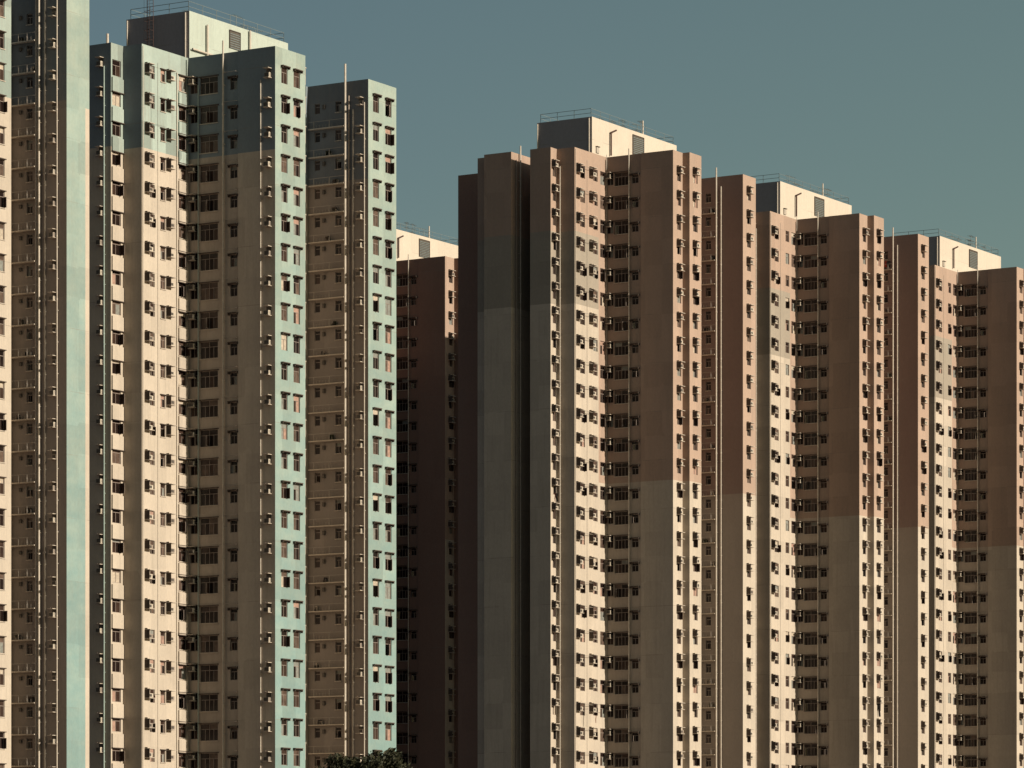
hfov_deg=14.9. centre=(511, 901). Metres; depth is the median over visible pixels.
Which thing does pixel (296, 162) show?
window
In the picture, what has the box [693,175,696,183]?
window
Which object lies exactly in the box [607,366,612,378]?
window
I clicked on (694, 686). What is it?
window
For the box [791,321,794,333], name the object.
window
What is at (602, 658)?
window
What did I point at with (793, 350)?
window
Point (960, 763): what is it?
window
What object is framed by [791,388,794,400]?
window
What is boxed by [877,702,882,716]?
hanging laundry
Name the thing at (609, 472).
window
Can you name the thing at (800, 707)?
window
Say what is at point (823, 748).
window
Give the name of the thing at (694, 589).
window
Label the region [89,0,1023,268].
sky
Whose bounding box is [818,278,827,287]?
window
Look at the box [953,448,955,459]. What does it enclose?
window
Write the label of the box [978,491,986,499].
window
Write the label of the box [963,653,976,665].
window
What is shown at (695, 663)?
window
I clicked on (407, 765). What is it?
broadleaf tree
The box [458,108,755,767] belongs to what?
apartment tower
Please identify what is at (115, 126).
window
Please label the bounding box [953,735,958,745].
window
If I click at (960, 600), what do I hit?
window
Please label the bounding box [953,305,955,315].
window
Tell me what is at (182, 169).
window
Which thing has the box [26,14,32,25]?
window
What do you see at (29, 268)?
window
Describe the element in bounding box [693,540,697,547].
window
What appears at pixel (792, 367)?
window
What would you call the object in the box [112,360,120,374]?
window
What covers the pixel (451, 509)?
window
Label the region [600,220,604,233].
window
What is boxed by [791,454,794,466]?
window
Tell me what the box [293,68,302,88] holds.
window
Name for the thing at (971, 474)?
window
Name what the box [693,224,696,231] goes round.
window
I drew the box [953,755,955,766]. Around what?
window
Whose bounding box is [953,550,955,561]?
window
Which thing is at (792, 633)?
window
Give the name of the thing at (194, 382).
window
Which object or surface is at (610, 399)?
window
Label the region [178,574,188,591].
window
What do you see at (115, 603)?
window
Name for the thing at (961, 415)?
window
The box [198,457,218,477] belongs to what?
window
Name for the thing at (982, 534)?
window
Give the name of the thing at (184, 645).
window
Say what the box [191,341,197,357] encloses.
window
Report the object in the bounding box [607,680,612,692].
window
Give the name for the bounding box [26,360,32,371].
window
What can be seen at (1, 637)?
window
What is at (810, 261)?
window
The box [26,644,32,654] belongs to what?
window
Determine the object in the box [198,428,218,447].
window
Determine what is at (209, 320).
window
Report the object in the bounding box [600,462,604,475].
window
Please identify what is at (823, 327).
window
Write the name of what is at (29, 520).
window
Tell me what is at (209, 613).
window
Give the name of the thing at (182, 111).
window
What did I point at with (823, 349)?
window
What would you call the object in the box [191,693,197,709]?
window
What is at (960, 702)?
window
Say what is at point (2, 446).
window
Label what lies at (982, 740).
window
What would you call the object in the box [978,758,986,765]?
window
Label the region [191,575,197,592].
window
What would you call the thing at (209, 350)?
window
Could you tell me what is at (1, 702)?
window
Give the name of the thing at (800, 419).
window
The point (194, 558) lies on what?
window
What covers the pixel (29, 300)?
window
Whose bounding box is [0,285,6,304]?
window
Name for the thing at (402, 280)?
window
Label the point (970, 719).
window
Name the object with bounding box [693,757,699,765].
window
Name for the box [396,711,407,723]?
window
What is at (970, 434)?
window
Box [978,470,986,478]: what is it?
window
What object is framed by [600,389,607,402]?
window
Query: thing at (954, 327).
window
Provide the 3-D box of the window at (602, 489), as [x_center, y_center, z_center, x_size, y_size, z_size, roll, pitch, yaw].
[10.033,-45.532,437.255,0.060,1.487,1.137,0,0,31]
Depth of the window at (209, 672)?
360.03 m
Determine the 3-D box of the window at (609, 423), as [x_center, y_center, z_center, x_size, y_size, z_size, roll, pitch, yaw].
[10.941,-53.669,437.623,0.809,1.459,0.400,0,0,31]
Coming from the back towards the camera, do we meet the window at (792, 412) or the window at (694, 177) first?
the window at (792, 412)
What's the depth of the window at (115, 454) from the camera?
355.40 m
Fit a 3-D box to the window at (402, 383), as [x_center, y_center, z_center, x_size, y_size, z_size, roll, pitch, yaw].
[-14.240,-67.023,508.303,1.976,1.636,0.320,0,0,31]
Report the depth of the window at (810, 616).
477.08 m
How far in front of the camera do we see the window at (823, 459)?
476.03 m
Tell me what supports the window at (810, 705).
in the apartment tower at (842, 481)
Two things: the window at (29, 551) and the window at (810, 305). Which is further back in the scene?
the window at (810, 305)
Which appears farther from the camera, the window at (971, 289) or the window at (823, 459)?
the window at (971, 289)
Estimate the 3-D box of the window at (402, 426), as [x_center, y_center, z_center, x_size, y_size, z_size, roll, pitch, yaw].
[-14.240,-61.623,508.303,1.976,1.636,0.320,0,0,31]
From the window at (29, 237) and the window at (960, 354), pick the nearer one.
the window at (29, 237)
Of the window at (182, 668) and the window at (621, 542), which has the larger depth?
the window at (621, 542)
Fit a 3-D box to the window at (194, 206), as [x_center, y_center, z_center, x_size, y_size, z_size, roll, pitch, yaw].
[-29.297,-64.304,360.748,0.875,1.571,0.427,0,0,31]
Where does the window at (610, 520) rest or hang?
in the apartment tower at (607, 332)
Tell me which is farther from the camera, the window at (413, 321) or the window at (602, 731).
the window at (413, 321)
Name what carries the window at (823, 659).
in the apartment tower at (842, 481)
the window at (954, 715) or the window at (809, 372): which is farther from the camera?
the window at (954, 715)
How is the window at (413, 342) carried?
in the apartment tower at (426, 502)
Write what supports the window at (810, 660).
in the apartment tower at (842, 481)
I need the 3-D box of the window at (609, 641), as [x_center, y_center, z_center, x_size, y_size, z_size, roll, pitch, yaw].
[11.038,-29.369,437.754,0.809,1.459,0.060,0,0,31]
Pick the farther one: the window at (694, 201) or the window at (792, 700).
the window at (792, 700)
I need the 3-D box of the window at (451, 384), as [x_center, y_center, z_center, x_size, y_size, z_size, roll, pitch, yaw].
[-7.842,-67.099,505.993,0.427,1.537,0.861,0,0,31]
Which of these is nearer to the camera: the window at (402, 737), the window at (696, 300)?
the window at (696, 300)
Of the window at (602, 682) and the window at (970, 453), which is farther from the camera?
the window at (970, 453)
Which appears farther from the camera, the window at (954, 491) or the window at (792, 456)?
the window at (954, 491)
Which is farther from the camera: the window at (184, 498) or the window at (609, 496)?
the window at (609, 496)
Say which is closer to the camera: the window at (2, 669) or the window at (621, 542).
the window at (2, 669)
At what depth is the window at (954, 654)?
517.36 m
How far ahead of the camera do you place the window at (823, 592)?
476.03 m
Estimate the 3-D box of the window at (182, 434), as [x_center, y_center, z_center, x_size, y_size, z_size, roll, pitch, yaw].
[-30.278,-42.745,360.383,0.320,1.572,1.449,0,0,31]
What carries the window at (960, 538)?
in the apartment tower at (976, 507)
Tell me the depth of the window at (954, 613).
517.36 m
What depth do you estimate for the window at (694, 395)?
436.30 m
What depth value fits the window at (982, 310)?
516.10 m
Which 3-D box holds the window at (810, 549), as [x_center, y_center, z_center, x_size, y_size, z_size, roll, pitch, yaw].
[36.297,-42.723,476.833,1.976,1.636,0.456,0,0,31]
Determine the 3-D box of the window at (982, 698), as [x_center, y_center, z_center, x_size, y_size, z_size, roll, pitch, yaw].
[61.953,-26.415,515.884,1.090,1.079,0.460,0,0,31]
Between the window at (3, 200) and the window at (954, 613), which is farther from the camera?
the window at (954, 613)
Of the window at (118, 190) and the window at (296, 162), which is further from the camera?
the window at (296, 162)
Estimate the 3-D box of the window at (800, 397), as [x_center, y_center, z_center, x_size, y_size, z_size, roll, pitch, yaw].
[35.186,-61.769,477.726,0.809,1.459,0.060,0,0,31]
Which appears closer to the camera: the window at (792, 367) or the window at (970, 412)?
the window at (792, 367)
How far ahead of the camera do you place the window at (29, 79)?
336.24 m
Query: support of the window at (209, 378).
in the apartment tower at (242, 397)
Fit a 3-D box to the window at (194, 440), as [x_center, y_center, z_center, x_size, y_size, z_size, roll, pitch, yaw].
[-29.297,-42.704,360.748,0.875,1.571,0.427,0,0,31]
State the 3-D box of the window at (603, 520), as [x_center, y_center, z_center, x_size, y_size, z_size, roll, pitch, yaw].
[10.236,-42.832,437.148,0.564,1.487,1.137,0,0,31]
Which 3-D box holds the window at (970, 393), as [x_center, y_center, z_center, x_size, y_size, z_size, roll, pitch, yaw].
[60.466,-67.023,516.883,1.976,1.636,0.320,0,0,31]
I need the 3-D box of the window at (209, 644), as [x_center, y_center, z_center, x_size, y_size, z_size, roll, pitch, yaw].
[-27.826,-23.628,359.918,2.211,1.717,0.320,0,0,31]
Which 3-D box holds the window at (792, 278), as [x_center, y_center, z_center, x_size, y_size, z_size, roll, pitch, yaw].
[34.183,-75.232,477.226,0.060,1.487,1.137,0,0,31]
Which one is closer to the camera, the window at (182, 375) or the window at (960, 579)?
the window at (182, 375)
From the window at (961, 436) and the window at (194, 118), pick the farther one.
the window at (961, 436)
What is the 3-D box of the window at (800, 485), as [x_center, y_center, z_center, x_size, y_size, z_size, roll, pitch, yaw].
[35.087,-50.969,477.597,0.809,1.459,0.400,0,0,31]
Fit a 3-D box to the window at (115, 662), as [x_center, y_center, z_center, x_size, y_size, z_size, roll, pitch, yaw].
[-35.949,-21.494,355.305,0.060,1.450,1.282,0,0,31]
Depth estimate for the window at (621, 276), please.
437.05 m
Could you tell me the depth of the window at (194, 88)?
360.91 m
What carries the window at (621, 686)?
in the apartment tower at (607, 332)
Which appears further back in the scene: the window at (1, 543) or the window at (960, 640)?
the window at (960, 640)
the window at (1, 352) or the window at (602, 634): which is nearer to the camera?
the window at (1, 352)
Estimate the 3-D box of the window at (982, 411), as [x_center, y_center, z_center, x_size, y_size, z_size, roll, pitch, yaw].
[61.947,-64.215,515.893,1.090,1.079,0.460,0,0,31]
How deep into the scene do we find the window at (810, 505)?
477.08 m
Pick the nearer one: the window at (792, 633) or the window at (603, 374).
the window at (603, 374)
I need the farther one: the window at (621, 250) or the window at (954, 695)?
the window at (954, 695)
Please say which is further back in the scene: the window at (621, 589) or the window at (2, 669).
the window at (621, 589)
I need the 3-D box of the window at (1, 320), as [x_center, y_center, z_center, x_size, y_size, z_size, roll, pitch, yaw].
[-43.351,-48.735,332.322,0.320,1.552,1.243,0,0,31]
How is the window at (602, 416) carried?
in the apartment tower at (607, 332)
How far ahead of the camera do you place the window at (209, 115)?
359.94 m
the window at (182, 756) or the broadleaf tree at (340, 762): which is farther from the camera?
the window at (182, 756)
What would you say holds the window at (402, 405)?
in the apartment tower at (426, 502)
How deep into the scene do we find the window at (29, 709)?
336.16 m
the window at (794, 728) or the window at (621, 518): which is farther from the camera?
the window at (794, 728)
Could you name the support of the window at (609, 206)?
in the apartment tower at (607, 332)
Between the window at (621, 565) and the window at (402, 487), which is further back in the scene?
the window at (402, 487)
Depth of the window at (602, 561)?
437.47 m
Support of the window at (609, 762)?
in the apartment tower at (607, 332)
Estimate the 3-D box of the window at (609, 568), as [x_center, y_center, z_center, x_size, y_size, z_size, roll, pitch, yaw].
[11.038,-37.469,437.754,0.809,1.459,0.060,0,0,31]
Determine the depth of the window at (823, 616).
476.03 m
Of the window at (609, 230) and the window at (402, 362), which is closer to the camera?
the window at (609, 230)
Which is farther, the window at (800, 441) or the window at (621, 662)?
the window at (800, 441)
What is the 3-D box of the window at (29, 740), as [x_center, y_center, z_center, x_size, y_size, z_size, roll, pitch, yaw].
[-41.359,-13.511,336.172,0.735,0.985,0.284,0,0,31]
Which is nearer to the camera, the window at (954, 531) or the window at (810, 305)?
the window at (810, 305)
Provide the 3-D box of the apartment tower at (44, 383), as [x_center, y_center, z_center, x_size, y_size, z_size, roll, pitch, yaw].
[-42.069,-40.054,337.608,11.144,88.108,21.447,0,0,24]
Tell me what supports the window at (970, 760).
in the apartment tower at (976, 507)
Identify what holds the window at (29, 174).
in the apartment tower at (44, 383)
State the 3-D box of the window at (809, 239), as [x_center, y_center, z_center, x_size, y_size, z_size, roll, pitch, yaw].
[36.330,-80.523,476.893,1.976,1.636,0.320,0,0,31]
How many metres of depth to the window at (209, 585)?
359.94 m
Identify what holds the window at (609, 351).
in the apartment tower at (607, 332)
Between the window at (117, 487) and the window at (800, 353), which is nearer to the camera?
the window at (117, 487)
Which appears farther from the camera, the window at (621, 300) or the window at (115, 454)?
the window at (621, 300)
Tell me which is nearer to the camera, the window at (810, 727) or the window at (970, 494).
the window at (810, 727)
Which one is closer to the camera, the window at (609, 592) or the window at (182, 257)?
the window at (182, 257)
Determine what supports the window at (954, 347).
in the apartment tower at (976, 507)
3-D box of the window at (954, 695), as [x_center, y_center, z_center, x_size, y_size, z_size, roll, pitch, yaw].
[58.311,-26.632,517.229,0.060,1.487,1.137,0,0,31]
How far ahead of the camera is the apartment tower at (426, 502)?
506.53 m
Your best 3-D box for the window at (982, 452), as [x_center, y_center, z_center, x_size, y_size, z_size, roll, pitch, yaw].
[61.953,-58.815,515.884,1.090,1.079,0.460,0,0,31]
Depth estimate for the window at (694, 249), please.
435.87 m
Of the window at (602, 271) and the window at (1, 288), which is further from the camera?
the window at (602, 271)
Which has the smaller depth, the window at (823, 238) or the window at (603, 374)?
the window at (603, 374)
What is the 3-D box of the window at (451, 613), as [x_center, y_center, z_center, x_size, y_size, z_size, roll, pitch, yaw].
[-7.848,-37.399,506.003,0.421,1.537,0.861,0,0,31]
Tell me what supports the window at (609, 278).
in the apartment tower at (607, 332)
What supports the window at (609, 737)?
in the apartment tower at (607, 332)
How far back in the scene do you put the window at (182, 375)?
360.56 m
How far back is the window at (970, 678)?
516.98 m
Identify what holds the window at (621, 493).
in the apartment tower at (607, 332)
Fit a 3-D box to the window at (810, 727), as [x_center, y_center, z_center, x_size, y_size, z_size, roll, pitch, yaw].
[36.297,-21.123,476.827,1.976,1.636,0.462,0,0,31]
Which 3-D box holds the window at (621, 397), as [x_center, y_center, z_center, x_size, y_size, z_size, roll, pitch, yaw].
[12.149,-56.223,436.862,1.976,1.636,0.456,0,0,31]
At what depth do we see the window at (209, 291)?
360.03 m
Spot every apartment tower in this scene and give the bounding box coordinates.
[0,0,88,767]
[89,0,395,767]
[396,222,457,767]
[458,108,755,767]
[751,174,928,767]
[894,229,1023,767]
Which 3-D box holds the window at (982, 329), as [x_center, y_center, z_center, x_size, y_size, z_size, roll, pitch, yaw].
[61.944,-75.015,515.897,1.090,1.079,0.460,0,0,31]
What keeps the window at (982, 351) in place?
in the apartment tower at (976, 507)
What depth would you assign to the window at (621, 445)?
437.05 m
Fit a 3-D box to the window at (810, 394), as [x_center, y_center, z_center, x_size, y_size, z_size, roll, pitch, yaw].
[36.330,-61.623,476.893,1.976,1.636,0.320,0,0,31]
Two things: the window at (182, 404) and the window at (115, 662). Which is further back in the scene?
the window at (182, 404)
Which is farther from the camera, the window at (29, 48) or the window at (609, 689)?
the window at (609, 689)
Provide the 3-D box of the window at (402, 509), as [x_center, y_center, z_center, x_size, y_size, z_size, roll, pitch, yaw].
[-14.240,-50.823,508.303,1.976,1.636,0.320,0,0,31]
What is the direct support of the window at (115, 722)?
in the apartment tower at (242, 397)
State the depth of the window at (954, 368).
517.36 m
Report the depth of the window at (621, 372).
437.05 m
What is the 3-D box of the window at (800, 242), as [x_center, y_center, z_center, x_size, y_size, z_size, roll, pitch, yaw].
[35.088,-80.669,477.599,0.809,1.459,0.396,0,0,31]
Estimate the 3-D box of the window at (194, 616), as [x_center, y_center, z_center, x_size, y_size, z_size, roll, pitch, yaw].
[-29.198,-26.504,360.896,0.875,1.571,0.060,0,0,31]
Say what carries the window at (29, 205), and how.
in the apartment tower at (44, 383)
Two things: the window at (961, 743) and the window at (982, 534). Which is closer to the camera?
the window at (982, 534)
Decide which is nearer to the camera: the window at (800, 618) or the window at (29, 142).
the window at (29, 142)
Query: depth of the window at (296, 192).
359.07 m
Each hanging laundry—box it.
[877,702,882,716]
[884,260,889,266]
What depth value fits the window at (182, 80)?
360.56 m
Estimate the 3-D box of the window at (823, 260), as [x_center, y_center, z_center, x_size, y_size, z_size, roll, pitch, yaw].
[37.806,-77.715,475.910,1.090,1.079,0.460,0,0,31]
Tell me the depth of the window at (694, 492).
436.19 m
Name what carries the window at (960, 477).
in the apartment tower at (976, 507)
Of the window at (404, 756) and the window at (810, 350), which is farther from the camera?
the window at (404, 756)
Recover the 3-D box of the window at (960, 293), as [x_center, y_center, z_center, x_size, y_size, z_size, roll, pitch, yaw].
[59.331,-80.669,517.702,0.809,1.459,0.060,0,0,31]
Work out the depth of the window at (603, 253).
437.47 m
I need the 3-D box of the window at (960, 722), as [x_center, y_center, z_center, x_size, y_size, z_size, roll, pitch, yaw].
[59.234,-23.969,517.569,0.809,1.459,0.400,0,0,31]
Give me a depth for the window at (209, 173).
359.94 m
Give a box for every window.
[0,0,6,17]
[0,30,6,49]
[0,62,5,81]
[0,94,7,113]
[0,126,6,145]
[0,157,6,176]
[0,189,6,208]
[0,221,6,240]
[0,253,6,272]
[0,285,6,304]
[0,317,6,335]
[0,349,6,367]
[0,381,6,399]
[0,412,6,431]
[0,444,6,463]
[0,476,6,494]
[0,508,6,526]
[0,540,6,558]
[0,572,5,590]
[0,604,7,622]
[0,636,6,653]
[0,667,6,685]
[0,699,6,717]
[0,731,6,749]
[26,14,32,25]
[26,45,32,56]
[26,77,32,88]
[26,108,32,119]
[26,140,32,151]
[26,171,32,182]
[26,203,32,214]
[26,234,32,245]
[26,266,32,277]
[26,297,32,308]
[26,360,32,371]
[26,423,32,434]
[26,455,32,465]
[26,486,32,497]
[26,518,32,528]
[26,549,32,560]
[26,581,32,591]
[26,612,32,623]
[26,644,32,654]
[26,675,32,686]
[26,707,32,717]
[26,738,32,749]
[27,329,32,339]
[27,392,32,402]
[112,59,119,76]
[112,92,119,106]
[112,122,119,136]
[112,151,120,165]
[112,181,123,195]
[112,211,119,225]
[112,241,124,255]
[112,271,119,284]
[112,301,119,314]
[112,330,123,344]
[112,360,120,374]
[112,390,124,404]
[112,420,123,433]
[112,450,119,463]
[112,480,124,493]
[112,509,119,523]
[112,539,123,552]
[112,569,119,582]
[112,599,119,612]
[112,629,119,642]
[112,659,119,671]
[112,688,119,701]
[112,718,119,731]
[112,748,124,761]
[178,74,187,93]
[178,103,187,122]
[178,133,186,151]
[178,162,187,181]
[178,192,187,210]
[178,221,186,239]
[178,250,187,269]
[178,280,187,298]
[178,309,186,327]
[178,339,189,357]
[178,368,187,386]
[178,397,186,415]
[178,427,188,445]
[178,456,187,474]
[178,486,189,503]
[178,515,188,533]
[178,545,187,562]
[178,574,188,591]
[178,603,188,621]
[178,633,189,650]
[178,662,188,679]
[178,692,188,709]
[178,721,187,738]
[178,751,188,767]
[191,77,197,93]
[191,106,197,123]
[191,135,197,152]
[191,165,197,181]
[191,194,197,210]
[191,223,197,240]
[191,253,197,269]
[191,282,197,298]
[191,311,197,328]
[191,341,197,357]
[191,370,197,386]
[191,399,197,416]
[191,429,197,445]
[191,458,197,474]
[191,487,197,504]
[191,517,197,533]
[191,546,197,562]
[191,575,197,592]
[191,605,197,621]
[191,634,197,650]
[191,663,197,680]
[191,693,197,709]
[191,722,197,738]
[198,74,217,95]
[198,104,218,124]
[198,163,218,183]
[198,192,218,212]
[198,222,218,242]
[198,251,218,271]
[198,281,218,300]
[198,310,218,330]
[198,340,217,359]
[198,398,217,418]
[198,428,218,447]
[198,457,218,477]
[198,487,218,506]
[198,516,218,535]
[198,546,218,565]
[198,575,218,594]
[198,634,218,653]
[198,664,217,682]
[198,723,217,741]
[199,133,218,154]
[199,369,218,388]
[199,693,218,711]
[200,605,218,623]
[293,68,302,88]
[293,98,302,117]
[293,127,302,146]
[293,157,302,176]
[293,186,302,205]
[293,216,302,235]
[396,273,407,286]
[396,294,407,307]
[396,315,407,328]
[396,336,407,349]
[396,378,407,390]
[396,398,407,411]
[396,419,407,432]
[396,440,407,453]
[396,482,407,494]
[396,503,407,515]
[396,523,407,536]
[396,544,407,557]
[396,607,407,619]
[396,628,407,640]
[396,649,407,661]
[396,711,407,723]
[396,732,407,744]
[397,357,407,369]
[397,461,407,473]
[397,565,407,577]
[397,586,407,598]
[397,669,407,681]
[397,690,407,702]
[401,753,407,763]
[409,275,416,283]
[409,296,416,304]
[409,317,416,325]
[409,338,416,346]
[449,381,453,387]
[449,423,453,428]
[449,465,453,470]
[449,507,453,512]
[449,611,453,617]
[449,632,453,638]
[600,171,604,185]
[600,196,604,209]
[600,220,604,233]
[600,244,607,257]
[600,268,604,281]
[600,292,604,306]
[600,317,604,330]
[600,341,604,354]
[600,365,607,378]
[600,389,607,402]
[600,414,604,426]
[600,438,604,451]
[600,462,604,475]
[600,486,604,499]
[600,510,607,523]
[600,535,604,547]
[600,559,604,572]
[600,583,604,596]
[600,607,604,620]
[600,632,604,644]
[600,656,604,668]
[600,680,604,693]
[600,704,604,717]
[600,728,604,741]
[600,753,604,765]
[607,172,612,185]
[607,196,612,209]
[607,221,612,233]
[607,245,612,257]
[607,269,612,281]
[607,293,612,305]
[607,317,612,330]
[607,342,612,354]
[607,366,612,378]
[607,390,612,402]
[607,414,612,426]
[607,438,612,451]
[607,462,612,475]
[607,487,612,499]
[607,511,612,523]
[607,535,612,547]
[607,559,612,571]
[607,583,612,596]
[607,608,612,620]
[607,632,612,644]
[607,656,612,668]
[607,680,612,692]
[607,704,612,716]
[607,728,612,741]
[607,753,612,765]
[613,171,627,186]
[613,195,627,210]
[613,243,627,259]
[613,268,627,283]
[613,292,627,307]
[613,316,627,331]
[613,365,627,380]
[613,389,627,404]
[613,413,627,428]
[613,437,627,452]
[613,486,627,501]
[613,510,627,525]
[613,534,627,549]
[613,559,627,573]
[613,607,627,622]
[613,631,627,646]
[613,656,627,670]
[613,680,627,694]
[613,728,627,743]
[613,753,627,767]
[614,219,627,234]
[614,340,627,355]
[615,462,627,476]
[615,583,627,597]
[615,704,627,718]
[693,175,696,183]
[693,199,696,207]
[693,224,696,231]
[693,248,696,256]
[693,271,699,280]
[693,295,699,304]
[693,321,696,328]
[693,345,696,353]
[693,369,696,377]
[693,394,696,401]
[693,418,697,425]
[693,442,696,450]
[693,467,696,474]
[693,491,696,498]
[693,515,696,522]
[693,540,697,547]
[693,564,699,571]
[693,588,696,595]
[693,612,696,620]
[693,637,696,644]
[693,661,697,668]
[693,685,696,692]
[693,734,697,741]
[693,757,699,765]
[791,232,794,244]
[791,255,794,267]
[791,277,794,289]
[791,299,794,311]
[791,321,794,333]
[791,343,795,355]
[791,366,794,377]
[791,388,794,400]
[791,410,794,422]
[791,432,794,444]
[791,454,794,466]
[791,477,795,488]
[791,499,797,510]
[791,521,794,533]
[791,543,794,555]
[791,565,794,577]
[791,588,794,599]
[791,610,797,621]
[791,632,794,643]
[791,654,794,666]
[791,676,794,688]
[791,699,794,710]
[791,721,797,732]
[791,743,797,754]
[798,233,802,244]
[798,255,802,267]
[798,278,802,289]
[798,300,802,311]
[798,322,802,333]
[798,344,802,355]
[798,366,802,377]
[798,388,802,399]
[798,411,802,422]
[798,433,802,444]
[798,455,802,466]
[798,477,802,488]
[798,499,802,510]
[798,521,802,532]
[798,543,802,555]
[798,566,802,577]
[798,588,802,599]
[798,610,802,621]
[798,632,802,643]
[798,654,802,665]
[798,676,802,687]
[798,699,802,710]
[798,721,802,732]
[798,743,802,754]
[803,232,816,246]
[803,254,816,268]
[803,299,816,312]
[803,321,816,334]
[803,343,816,357]
[803,365,816,379]
[803,387,816,401]
[803,432,816,445]
[803,454,816,467]
[803,476,816,490]
[803,499,816,512]
[803,521,816,534]
[803,565,816,578]
[803,587,816,601]
[803,610,816,623]
[803,632,816,645]
[803,699,816,711]
[803,721,816,734]
[803,743,816,756]
[804,276,816,290]
[804,410,816,423]
[804,543,816,556]
[804,654,816,667]
[804,676,816,689]
[818,256,827,265]
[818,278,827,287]
[818,301,827,309]
[818,345,827,354]
[818,367,827,376]
[818,390,827,398]
[818,456,827,465]
[818,479,827,487]
[818,501,827,509]
[818,546,827,554]
[818,568,827,576]
[818,590,827,598]
[818,635,827,643]
[818,657,827,665]
[818,679,827,687]
[818,746,827,754]
[819,234,827,243]
[819,323,827,332]
[819,412,827,421]
[819,434,827,443]
[819,523,827,532]
[819,612,827,621]
[819,701,827,710]
[819,724,827,732]
[953,284,955,295]
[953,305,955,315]
[953,325,955,336]
[953,346,955,356]
[953,366,955,377]
[953,387,955,397]
[953,407,955,418]
[953,428,958,438]
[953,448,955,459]
[953,469,955,479]
[953,489,955,500]
[953,510,955,520]
[953,530,955,541]
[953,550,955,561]
[953,571,955,581]
[953,591,955,602]
[953,612,955,622]
[953,632,955,643]
[953,653,955,663]
[953,673,955,684]
[953,694,955,704]
[953,714,955,725]
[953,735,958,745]
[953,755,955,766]
[958,285,963,295]
[958,305,963,316]
[958,326,963,336]
[958,347,963,356]
[958,367,963,377]
[958,388,963,397]
[958,407,963,418]
[958,429,963,438]
[958,448,963,459]
[958,470,963,479]
[958,489,963,500]
[958,511,963,520]
[958,530,963,540]
[958,551,963,561]
[958,572,963,581]
[958,592,963,602]
[958,613,963,622]
[958,632,963,643]
[958,654,963,663]
[958,673,963,684]
[958,695,963,704]
[958,714,963,724]
[958,736,963,745]
[958,755,963,765]
[963,304,976,317]
[963,345,976,358]
[963,386,976,399]
[963,427,976,440]
[963,468,976,481]
[963,489,976,501]
[963,509,976,521]
[963,530,976,542]
[963,571,976,583]
[963,612,976,624]
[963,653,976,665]
[963,694,976,706]
[963,735,976,746]
[964,284,976,296]
[964,448,976,460]
[964,714,976,726]
[964,755,976,767]
[965,325,976,337]
[965,366,976,378]
[965,407,976,419]
[965,550,976,562]
[965,591,976,603]
[965,632,976,644]
[965,673,976,685]
[978,286,986,294]
[978,306,986,314]
[978,327,986,335]
[978,347,986,355]
[978,368,986,376]
[978,388,986,396]
[978,409,986,417]
[978,429,986,437]
[978,450,986,458]
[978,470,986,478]
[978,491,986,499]
[978,512,986,519]
[978,532,986,540]
[978,553,986,560]
[978,573,986,581]
[978,594,986,601]
[978,614,986,622]
[978,635,986,642]
[978,655,986,663]
[978,676,986,683]
[978,696,986,704]
[978,717,986,724]
[978,737,986,745]
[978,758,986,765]
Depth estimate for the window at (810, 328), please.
476.96 m
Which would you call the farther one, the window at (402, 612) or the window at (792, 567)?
the window at (402, 612)
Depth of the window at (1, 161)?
332.65 m
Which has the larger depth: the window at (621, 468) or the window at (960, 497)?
the window at (960, 497)
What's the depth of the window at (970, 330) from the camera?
516.98 m
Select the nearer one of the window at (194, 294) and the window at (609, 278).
the window at (194, 294)
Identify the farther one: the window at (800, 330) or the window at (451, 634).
the window at (451, 634)
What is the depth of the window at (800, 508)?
477.66 m
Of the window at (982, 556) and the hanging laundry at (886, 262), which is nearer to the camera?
the hanging laundry at (886, 262)
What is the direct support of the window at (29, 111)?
in the apartment tower at (44, 383)
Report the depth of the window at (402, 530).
508.35 m
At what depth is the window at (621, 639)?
437.05 m
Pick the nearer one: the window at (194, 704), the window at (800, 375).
the window at (194, 704)
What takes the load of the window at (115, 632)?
in the apartment tower at (242, 397)
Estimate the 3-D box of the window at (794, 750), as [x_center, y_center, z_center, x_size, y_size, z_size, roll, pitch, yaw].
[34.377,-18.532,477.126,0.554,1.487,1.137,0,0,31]
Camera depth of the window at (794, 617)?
477.43 m
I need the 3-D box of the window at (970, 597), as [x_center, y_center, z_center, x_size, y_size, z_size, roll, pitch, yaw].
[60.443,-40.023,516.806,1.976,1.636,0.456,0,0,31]
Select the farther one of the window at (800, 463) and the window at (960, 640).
the window at (960, 640)
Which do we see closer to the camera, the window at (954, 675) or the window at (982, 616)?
the window at (982, 616)
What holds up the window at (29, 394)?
in the apartment tower at (44, 383)
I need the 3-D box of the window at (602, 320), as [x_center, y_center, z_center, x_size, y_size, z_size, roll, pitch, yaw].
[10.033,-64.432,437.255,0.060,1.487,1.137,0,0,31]
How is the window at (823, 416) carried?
in the apartment tower at (842, 481)
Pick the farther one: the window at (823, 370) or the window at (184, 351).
the window at (823, 370)
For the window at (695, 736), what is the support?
in the apartment tower at (607, 332)
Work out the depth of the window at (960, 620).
517.74 m
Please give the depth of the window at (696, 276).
436.30 m
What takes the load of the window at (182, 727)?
in the apartment tower at (242, 397)
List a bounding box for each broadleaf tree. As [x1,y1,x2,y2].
[315,753,349,767]
[343,754,391,767]
[366,747,407,767]
[402,762,412,767]
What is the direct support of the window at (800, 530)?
in the apartment tower at (842, 481)
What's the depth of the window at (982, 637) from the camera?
516.10 m

